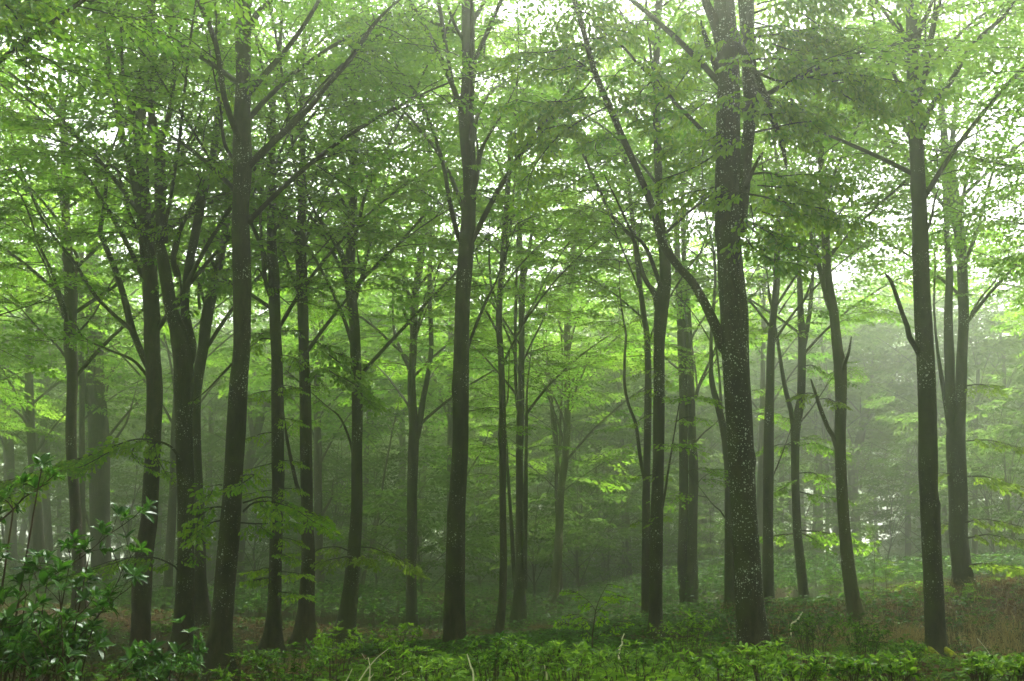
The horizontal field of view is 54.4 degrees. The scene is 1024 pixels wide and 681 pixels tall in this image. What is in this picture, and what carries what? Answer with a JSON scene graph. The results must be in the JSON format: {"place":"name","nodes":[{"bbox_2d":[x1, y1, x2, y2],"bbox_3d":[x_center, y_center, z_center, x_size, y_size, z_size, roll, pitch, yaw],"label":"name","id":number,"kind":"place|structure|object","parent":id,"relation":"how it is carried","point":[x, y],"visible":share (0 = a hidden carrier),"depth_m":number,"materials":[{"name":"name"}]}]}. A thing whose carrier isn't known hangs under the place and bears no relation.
{"place":"outdoors","nodes":[
{"label":"outdoors","id":0,"kind":"place"},
{"bbox_2d":[0,573,1023,680],"bbox_3d":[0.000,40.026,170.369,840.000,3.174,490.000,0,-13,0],"label":"ground","id":1,"kind":"structure","parent":0,"point":[331,617],"depth_m":26.37,"materials":[{"name":"green plant"}]},
{"bbox_2d":[0,154,65,455],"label":"beech tree","id":2,"kind":"object","parent":1,"relation":"on","point":[20,425],"visible":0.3,"depth_m":50.46,"materials":[{"name":"green plant"}]},
{"bbox_2d":[0,123,128,425],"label":"beech tree","id":3,"kind":"object","parent":1,"relation":"on","point":[26,348],"visible":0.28,"depth_m":38.54,"materials":[{"name":"green plant"}]},
{"bbox_2d":[0,457,136,587],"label":"young beech","id":4,"kind":"object","parent":1,"relation":"on","point":[53,502],"visible":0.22,"depth_m":61.66,"materials":[{"name":"green plant"}]},
{"bbox_2d":[0,3,143,378],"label":"beech tree","id":5,"kind":"object","parent":1,"relation":"on","point":[84,277],"visible":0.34,"depth_m":22.50,"materials":[{"name":"green plant"}]},
{"bbox_2d":[0,327,145,591],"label":"beech tree","id":6,"kind":"object","parent":1,"relation":"on","point":[59,530],"visible":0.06,"depth_m":77.25,"materials":[{"name":"green plant"}]},
{"bbox_2d":[0,453,158,680],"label":"broadleaf shrub","id":7,"kind":"object","parent":1,"relation":"on","point":[25,648],"visible":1,"depth_m":5.26,"materials":[{"name":"green plant"}]},
{"bbox_2d":[0,265,166,594],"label":"beech tree","id":8,"kind":"object","parent":1,"relation":"on","point":[47,522],"visible":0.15,"depth_m":59.02,"materials":[{"name":"green plant"}]},
{"bbox_2d":[0,287,168,594],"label":"beech tree","id":9,"kind":"object","parent":1,"relation":"on","point":[8,462],"visible":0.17,"depth_m":58.94,"materials":[{"name":"green plant"}]},
{"bbox_2d":[0,179,198,595],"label":"beech tree","id":10,"kind":"object","parent":1,"relation":"on","point":[28,417],"visible":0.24,"depth_m":43.67,"materials":[{"name":"green plant"}]},
{"bbox_2d":[0,1,202,410],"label":"beech tree","id":11,"kind":"object","parent":1,"relation":"on","point":[20,252],"visible":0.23,"depth_m":28.36,"materials":[{"name":"green plant"}]},
{"bbox_2d":[0,160,221,597],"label":"beech tree","id":12,"kind":"object","parent":1,"relation":"on","point":[82,381],"visible":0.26,"depth_m":40.62,"materials":[{"name":"green plant"}]},
{"bbox_2d":[0,0,269,156],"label":"beech tree","id":13,"kind":"object","parent":1,"relation":"on","point":[27,12],"visible":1,"depth_m":13.89,"materials":[{"name":"green plant"}]},
{"bbox_2d":[0,91,269,603],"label":"beech tree","id":14,"kind":"object","parent":1,"relation":"on","point":[99,483],"visible":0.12,"depth_m":42.10,"materials":[{"name":"green plant"}]},
{"bbox_2d":[35,408,253,605],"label":"young beech","id":15,"kind":"object","parent":1,"relation":"on","point":[118,475],"visible":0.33,"depth_m":55.96,"materials":[{"name":"green plant"}]},
{"bbox_2d":[97,615,208,680],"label":"broadleaf shrub","id":16,"kind":"object","parent":1,"relation":"on","point":[137,657],"visible":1,"depth_m":6.20,"materials":[{"name":"green plant"}]},
{"bbox_2d":[0,3,363,612],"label":"beech tree","id":17,"kind":"object","parent":1,"relation":"on","point":[70,355],"visible":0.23,"depth_m":28.32,"materials":[{"name":"green plant"}]},
{"bbox_2d":[0,126,375,612],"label":"beech tree","id":18,"kind":"object","parent":1,"relation":"on","point":[170,540],"visible":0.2,"depth_m":40.52,"materials":[{"name":"green plant"}]},
{"bbox_2d":[112,451,292,583],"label":"young beech","id":19,"kind":"object","parent":1,"relation":"on","point":[217,466],"visible":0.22,"depth_m":58.55,"materials":[{"name":"green plant"}]},
{"bbox_2d":[124,294,312,586],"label":"beech tree","id":20,"kind":"object","parent":1,"relation":"on","point":[208,572],"visible":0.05,"depth_m":72.45,"materials":[{"name":"green plant"}]},
{"bbox_2d":[0,0,459,627],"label":"beech tree","id":21,"kind":"object","parent":1,"relation":"on","point":[202,594],"visible":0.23,"depth_m":27.17,"materials":[{"name":"green plant"}]},
{"bbox_2d":[0,0,461,647],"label":"beech tree","id":22,"kind":"object","parent":1,"relation":"on","point":[150,358],"visible":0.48,"depth_m":24.54,"materials":[{"name":"green plant"}]},
{"bbox_2d":[126,441,348,610],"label":"young beech","id":23,"kind":"object","parent":1,"relation":"on","point":[213,550],"visible":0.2,"depth_m":53.68,"materials":[{"name":"green plant"}]},
{"bbox_2d":[0,0,476,661],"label":"beech tree","id":24,"kind":"object","parent":1,"relation":"on","point":[182,336],"visible":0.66,"depth_m":22.31,"materials":[{"name":"green plant"}]},
{"bbox_2d":[134,259,397,613],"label":"beech tree","id":25,"kind":"object","parent":1,"relation":"on","point":[249,461],"visible":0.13,"depth_m":57.32,"materials":[{"name":"green plant"}]},
{"bbox_2d":[39,0,518,655],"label":"beech tree","id":26,"kind":"object","parent":1,"relation":"on","point":[271,638],"visible":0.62,"depth_m":24.18,"materials":[{"name":"green plant"}]},
{"bbox_2d":[6,0,554,680],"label":"beech tree","id":27,"kind":"object","parent":1,"relation":"on","point":[238,184],"visible":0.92,"depth_m":19.74,"materials":[{"name":"green plant"}]},
{"bbox_2d":[241,638,331,680],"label":"bramble bush","id":28,"kind":"object","parent":1,"relation":"on","point":[276,666],"visible":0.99,"depth_m":9.24,"materials":[{"name":"green plant"}]},
{"bbox_2d":[69,0,512,649],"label":"beech tree","id":29,"kind":"object","parent":1,"relation":"on","point":[305,624],"visible":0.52,"depth_m":25.86,"materials":[{"name":"green plant"}]},
{"bbox_2d":[160,167,497,605],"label":"beech tree","id":30,"kind":"object","parent":1,"relation":"on","point":[316,434],"visible":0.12,"depth_m":47.30,"materials":[{"name":"green plant"}]},
{"bbox_2d":[245,414,424,580],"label":"young beech","id":31,"kind":"object","parent":1,"relation":"on","point":[325,483],"visible":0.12,"depth_m":65.47,"materials":[{"name":"green plant"}]},
{"bbox_2d":[311,621,365,680],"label":"bramble bush","id":32,"kind":"object","parent":1,"relation":"on","point":[323,639],"visible":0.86,"depth_m":10.95,"materials":[{"name":"green plant"}]},
{"bbox_2d":[240,402,446,592],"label":"young beech","id":33,"kind":"object","parent":1,"relation":"on","point":[365,462],"visible":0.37,"depth_m":52.54,"materials":[{"name":"green plant"}]},
{"bbox_2d":[94,0,599,646],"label":"beech tree","id":34,"kind":"object","parent":1,"relation":"on","point":[350,590],"visible":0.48,"depth_m":26.13,"materials":[{"name":"green plant"}]},
{"bbox_2d":[249,382,493,585],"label":"young beech","id":35,"kind":"object","parent":1,"relation":"on","point":[402,454],"visible":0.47,"depth_m":51.89,"materials":[{"name":"green plant"}]},
{"bbox_2d":[261,263,518,593],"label":"beech tree","id":36,"kind":"object","parent":1,"relation":"on","point":[441,461],"visible":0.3,"depth_m":47.69,"materials":[{"name":"green plant"}]},
{"bbox_2d":[368,621,422,680],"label":"bramble bush","id":37,"kind":"object","parent":1,"relation":"on","point":[388,654],"visible":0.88,"depth_m":10.64,"materials":[{"name":"green plant"}]},
{"bbox_2d":[255,250,547,585],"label":"beech tree","id":38,"kind":"object","parent":1,"relation":"on","point":[399,549],"visible":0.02,"depth_m":64.88,"materials":[{"name":"green plant"}]},
{"bbox_2d":[328,465,510,618],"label":"young beech","id":39,"kind":"object","parent":1,"relation":"on","point":[480,537],"visible":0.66,"depth_m":40.59,"materials":[{"name":"green plant"}]},
{"bbox_2d":[375,645,467,680],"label":"bramble bush","id":40,"kind":"object","parent":1,"relation":"on","point":[420,670],"visible":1,"depth_m":7.57,"materials":[{"name":"green plant"}]},
{"bbox_2d":[200,1,650,631],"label":"beech tree","id":41,"kind":"object","parent":1,"relation":"on","point":[410,373],"visible":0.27,"depth_m":33.31,"materials":[{"name":"green plant"}]},
{"bbox_2d":[308,153,626,537],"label":"beech tree","id":42,"kind":"object","parent":1,"relation":"on","point":[450,408],"visible":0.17,"depth_m":47.46,"materials":[{"name":"green plant"}]},
{"bbox_2d":[447,630,520,680],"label":"bramble bush","id":43,"kind":"object","parent":1,"relation":"on","point":[485,657],"visible":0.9,"depth_m":8.46,"materials":[{"name":"green plant"}]},
{"bbox_2d":[397,417,571,588],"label":"young beech","id":44,"kind":"object","parent":1,"relation":"on","point":[486,469],"visible":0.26,"depth_m":58.58,"materials":[{"name":"green plant"}]},
{"bbox_2d":[306,0,702,627],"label":"beech tree","id":45,"kind":"object","parent":1,"relation":"on","point":[518,547],"visible":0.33,"depth_m":32.19,"materials":[{"name":"green plant"}]},
{"bbox_2d":[0,178,1023,604],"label":"wood","id":46,"kind":"object","parent":1,"relation":"on","point":[546,486],"visible":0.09,"depth_m":72.14,"materials":[{"name":"green plant"}]},
{"bbox_2d":[0,535,1023,660],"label":"undergrowth","id":47,"kind":"object","parent":1,"relation":"on","point":[254,600],"visible":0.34,"depth_m":35.11,"materials":[{"name":"green plant"}]},
{"bbox_2d":[0,596,1023,680],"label":"bramble undergrowth","id":48,"kind":"object","parent":1,"relation":"on","point":[541,636],"visible":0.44,"depth_m":16.38,"materials":[{"name":"green plant"}]},
{"bbox_2d":[0,579,1023,680],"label":"fallen leaves","id":49,"kind":"object","parent":1,"relation":"on","point":[423,630],"visible":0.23,"depth_m":24.58,"materials":[{"name":"brown plant"}]},
{"bbox_2d":[1,572,1023,680],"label":"dead bracken","id":50,"kind":"object","parent":1,"relation":"on","point":[1003,581],"visible":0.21,"depth_m":23.40,"materials":[{"name":"brown plant"}]},
{"bbox_2d":[317,0,716,633],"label":"beech tree","id":51,"kind":"object","parent":1,"relation":"on","point":[501,408],"visible":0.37,"depth_m":27.58,"materials":[{"name":"green plant"}]},
{"bbox_2d":[266,0,776,650],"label":"beech tree","id":52,"kind":"object","parent":1,"relation":"on","point":[466,196],"visible":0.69,"depth_m":21.65,"materials":[{"name":"green plant"}]},
{"bbox_2d":[431,444,626,606],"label":"young beech","id":53,"kind":"object","parent":1,"relation":"on","point":[570,535],"visible":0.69,"depth_m":44.37,"materials":[{"name":"green plant"}]},
{"bbox_2d":[494,633,563,680],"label":"bramble bush","id":54,"kind":"object","parent":1,"relation":"on","point":[524,656],"visible":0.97,"depth_m":7.96,"materials":[{"name":"green plant"}]},
{"bbox_2d":[418,281,678,618],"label":"beech tree","id":55,"kind":"object","parent":1,"relation":"on","point":[533,417],"visible":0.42,"depth_m":42.84,"materials":[{"name":"green plant"}]},
{"bbox_2d":[439,380,688,603],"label":"young beech","id":56,"kind":"object","parent":1,"relation":"on","point":[622,531],"visible":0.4,"depth_m":49.26,"materials":[{"name":"green plant"}]},
{"bbox_2d":[526,640,609,680],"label":"bramble bush","id":57,"kind":"object","parent":1,"relation":"on","point":[573,664],"visible":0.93,"depth_m":7.80,"materials":[{"name":"green plant"}]},
{"bbox_2d":[425,121,756,626],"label":"beech tree","id":58,"kind":"object","parent":1,"relation":"on","point":[555,580],"visible":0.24,"depth_m":40.45,"materials":[{"name":"green plant"}]},
{"bbox_2d":[553,584,634,668],"bbox_3d":[1.126,4.172,13.941,1.149,1.484,0.943,0,-13,0],"label":"sapling","id":59,"kind":"object","parent":1,"relation":"on","point":[611,600],"visible":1,"depth_m":13.94,"materials":[{"name":"green plant"}]},
{"bbox_2d":[507,348,688,589],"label":"beech tree","id":60,"kind":"object","parent":1,"relation":"on","point":[608,407],"visible":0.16,"depth_m":63.90,"materials":[{"name":"green plant"}]},
{"bbox_2d":[506,278,723,601],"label":"beech tree","id":61,"kind":"object","parent":1,"relation":"on","point":[621,436],"visible":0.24,"depth_m":57.47,"materials":[{"name":"green plant"}]},
{"bbox_2d":[528,487,713,593],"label":"young beech","id":62,"kind":"object","parent":1,"relation":"on","point":[607,559],"visible":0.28,"depth_m":56.11,"materials":[{"name":"green plant"}]},
{"bbox_2d":[595,637,682,680],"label":"bramble bush","id":63,"kind":"object","parent":1,"relation":"on","point":[656,657],"visible":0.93,"depth_m":8.20,"materials":[{"name":"green plant"}]},
{"bbox_2d":[257,609,1023,673],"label":"dry grass","id":64,"kind":"structure","parent":1,"relation":"on","point":[915,635],"depth_m":20.23,"materials":[{"name":"plant"}]},
{"bbox_2d":[565,443,724,592],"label":"young beech","id":65,"kind":"object","parent":1,"relation":"on","point":[640,512],"visible":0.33,"depth_m":53.95,"materials":[{"name":"green plant"}]},
{"bbox_2d":[446,0,858,616],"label":"beech tree","id":66,"kind":"object","parent":1,"relation":"on","point":[646,460],"visible":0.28,"depth_m":28.37,"materials":[{"name":"green plant"}]},
{"bbox_2d":[556,278,761,596],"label":"beech tree","id":67,"kind":"object","parent":1,"relation":"on","point":[707,394],"visible":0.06,"depth_m":66.64,"materials":[{"name":"green plant"}]},
{"bbox_2d":[435,0,895,639],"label":"beech tree","id":68,"kind":"object","parent":1,"relation":"on","point":[661,300],"visible":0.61,"depth_m":22.50,"materials":[{"name":"green plant"}]},
{"bbox_2d":[647,608,721,663],"bbox_3d":[2.336,4.095,12.967,1.047,1.212,1.603,0,-13,0],"label":"bramble bush","id":69,"kind":"object","parent":1,"relation":"on","point":[683,631],"visible":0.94,"depth_m":12.78,"materials":[{"name":"green plant"}]},
{"bbox_2d":[479,1,903,613],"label":"beech tree","id":70,"kind":"object","parent":1,"relation":"on","point":[687,563],"visible":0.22,"depth_m":32.96,"materials":[{"name":"green plant"}]},
{"bbox_2d":[619,482,804,594],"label":"young beech","id":71,"kind":"object","parent":1,"relation":"on","point":[707,545],"visible":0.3,"depth_m":49.83,"materials":[{"name":"green plant"}]},
{"bbox_2d":[669,647,758,680],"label":"bramble bush","id":72,"kind":"object","parent":1,"relation":"on","point":[734,666],"visible":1,"depth_m":6.30,"materials":[{"name":"green plant"}]},
{"bbox_2d":[477,0,980,608],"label":"beech tree","id":73,"kind":"object","parent":1,"relation":"on","point":[729,574],"visible":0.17,"depth_m":28.36,"materials":[{"name":"green plant"}]},
{"bbox_2d":[664,436,848,575],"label":"young beech","id":74,"kind":"object","parent":1,"relation":"on","point":[722,493],"visible":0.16,"depth_m":56.01,"materials":[{"name":"green plant"}]},
{"bbox_2d":[490,0,1023,653],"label":"beech tree","id":75,"kind":"object","parent":1,"relation":"on","point":[862,88],"visible":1,"depth_m":17.93,"materials":[{"name":"green plant"}]},
{"bbox_2d":[737,636,787,680],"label":"bramble bush","id":76,"kind":"object","parent":1,"relation":"on","point":[771,656],"visible":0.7,"depth_m":7.49,"materials":[{"name":"green plant"}]},
{"bbox_2d":[616,172,913,567],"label":"beech tree","id":77,"kind":"object","parent":1,"relation":"on","point":[763,353],"visible":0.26,"depth_m":45.46,"materials":[{"name":"green plant"}]},
{"bbox_2d":[560,0,1002,609],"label":"beech tree","id":78,"kind":"object","parent":1,"relation":"on","point":[768,486],"visible":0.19,"depth_m":29.28,"materials":[{"name":"green plant"}]},
{"bbox_2d":[583,0,991,608],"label":"beech tree","id":79,"kind":"object","parent":1,"relation":"on","point":[802,332],"visible":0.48,"depth_m":30.04,"materials":[{"name":"green plant"}]},
{"bbox_2d":[763,648,831,680],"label":"bramble bush","id":80,"kind":"object","parent":1,"relation":"on","point":[813,669],"visible":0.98,"depth_m":6.45,"materials":[{"name":"green plant"}]},
{"bbox_2d":[586,0,1023,624],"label":"beech tree","id":81,"kind":"object","parent":1,"relation":"on","point":[846,546],"visible":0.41,"depth_m":24.21,"materials":[{"name":"green plant"}]},
{"bbox_2d":[721,310,911,565],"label":"beech tree","id":82,"kind":"object","parent":1,"relation":"on","point":[806,433],"visible":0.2,"depth_m":71.21,"materials":[{"name":"green plant"}]},
{"bbox_2d":[786,611,846,670],"bbox_3d":[4.156,4.241,13.512,0.781,1.078,1.440,-4,-13,19],"label":"bramble bush","id":83,"kind":"object","parent":1,"relation":"on","point":[812,634],"visible":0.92,"depth_m":13.61,"materials":[{"name":"green plant"}]},
{"bbox_2d":[773,510,883,584],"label":"young beech","id":84,"kind":"object","parent":1,"relation":"on","point":[785,528],"visible":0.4,"depth_m":51.18,"materials":[{"name":"green plant"}]},
{"bbox_2d":[651,0,1023,658],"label":"beech tree","id":85,"kind":"object","parent":1,"relation":"on","point":[922,345],"visible":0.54,"depth_m":19.75,"materials":[{"name":"green plant"}]},
{"bbox_2d":[817,651,882,680],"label":"bramble bush","id":86,"kind":"object","parent":1,"relation":"on","point":[843,668],"visible":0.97,"depth_m":6.12,"materials":[{"name":"green plant"}]},
{"bbox_2d":[679,0,1023,588],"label":"beech tree","id":87,"kind":"object","parent":1,"relation":"on","point":[954,389],"visible":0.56,"depth_m":29.27,"materials":[{"name":"green plant"}]},
{"bbox_2d":[836,615,892,680],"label":"bramble bush","id":88,"kind":"object","parent":1,"relation":"on","point":[872,644],"visible":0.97,"depth_m":12.26,"materials":[{"name":"green plant"}]},
{"bbox_2d":[749,300,983,560],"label":"beech tree","id":89,"kind":"object","parent":1,"relation":"on","point":[860,434],"visible":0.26,"depth_m":67.39,"materials":[{"name":"green plant"}]},
{"bbox_2d":[775,423,983,564],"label":"young beech","id":90,"kind":"object","parent":1,"relation":"on","point":[870,481],"visible":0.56,"depth_m":55.95,"materials":[{"name":"green plant"}]},
{"bbox_2d":[863,646,920,680],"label":"bramble bush","id":91,"kind":"object","parent":1,"relation":"on","point":[904,664],"visible":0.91,"depth_m":6.01,"materials":[{"name":"green plant"}]},
{"bbox_2d":[789,0,1023,281],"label":"beech tree","id":92,"kind":"object","parent":1,"relation":"on","point":[991,222],"visible":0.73,"depth_m":23.80,"materials":[{"name":"green plant"}]},
{"bbox_2d":[887,634,932,680],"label":"bramble bush","id":93,"kind":"object","parent":1,"relation":"on","point":[917,654],"visible":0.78,"depth_m":11.40,"materials":[{"name":"green plant"}]},
{"bbox_2d":[825,369,1009,562],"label":"beech tree","id":94,"kind":"object","parent":1,"relation":"on","point":[907,534],"visible":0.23,"depth_m":70.60,"materials":[{"name":"green plant"}]},
{"bbox_2d":[813,259,1023,561],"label":"beech tree","id":95,"kind":"object","parent":1,"relation":"on","point":[977,365],"visible":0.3,"depth_m":62.64,"materials":[{"name":"green plant"}]},
{"bbox_2d":[826,393,1021,553],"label":"young beech","id":96,"kind":"object","parent":1,"relation":"on","point":[886,469],"visible":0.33,"depth_m":59.71,"materials":[{"name":"green plant"}]},
{"bbox_2d":[863,361,1023,577],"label":"young beech","id":97,"kind":"object","parent":1,"relation":"on","point":[942,448],"visible":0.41,"depth_m":50.51,"materials":[{"name":"green plant"}]},
{"bbox_2d":[867,266,1023,557],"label":"beech tree","id":98,"kind":"object","parent":1,"relation":"on","point":[1004,370],"visible":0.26,"depth_m":63.16,"materials":[{"name":"green plant"}]},
{"bbox_2d":[868,385,1023,573],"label":"young beech","id":99,"kind":"object","parent":1,"relation":"on","point":[989,450],"visible":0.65,"depth_m":45.26,"materials":[{"name":"green plant"}]},
{"bbox_2d":[876,3,1023,323],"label":"beech tree","id":100,"kind":"object","parent":1,"relation":"on","point":[1006,251],"visible":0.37,"depth_m":29.40,"materials":[{"name":"green plant"}]},
{"bbox_2d":[884,47,1023,159],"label":"beech tree","id":101,"kind":"object","parent":1,"relation":"on","point":[1010,93],"visible":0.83,"depth_m":19.64,"materials":[{"name":"green plant"}]},
{"bbox_2d":[930,98,1023,358],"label":"beech tree","id":102,"kind":"object","parent":1,"relation":"on","point":[974,278],"visible":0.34,"depth_m":39.72,"materials":[{"name":"green plant"}]},
{"bbox_2d":[956,650,1004,680],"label":"bramble bush","id":103,"kind":"object","parent":1,"relation":"on","point":[977,665],"visible":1,"depth_m":6.07,"materials":[{"name":"green plant"}]},
{"bbox_2d":[986,652,1023,680],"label":"bramble bush","id":104,"kind":"object","parent":1,"relation":"on","point":[1016,667],"visible":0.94,"depth_m":6.26,"materials":[{"name":"green plant"}]},
{"bbox_2d":[0,0,1023,569],"label":"sky","id":105,"kind":"structure","parent":0,"point":[110,135],"materials":[{"name":"white"}]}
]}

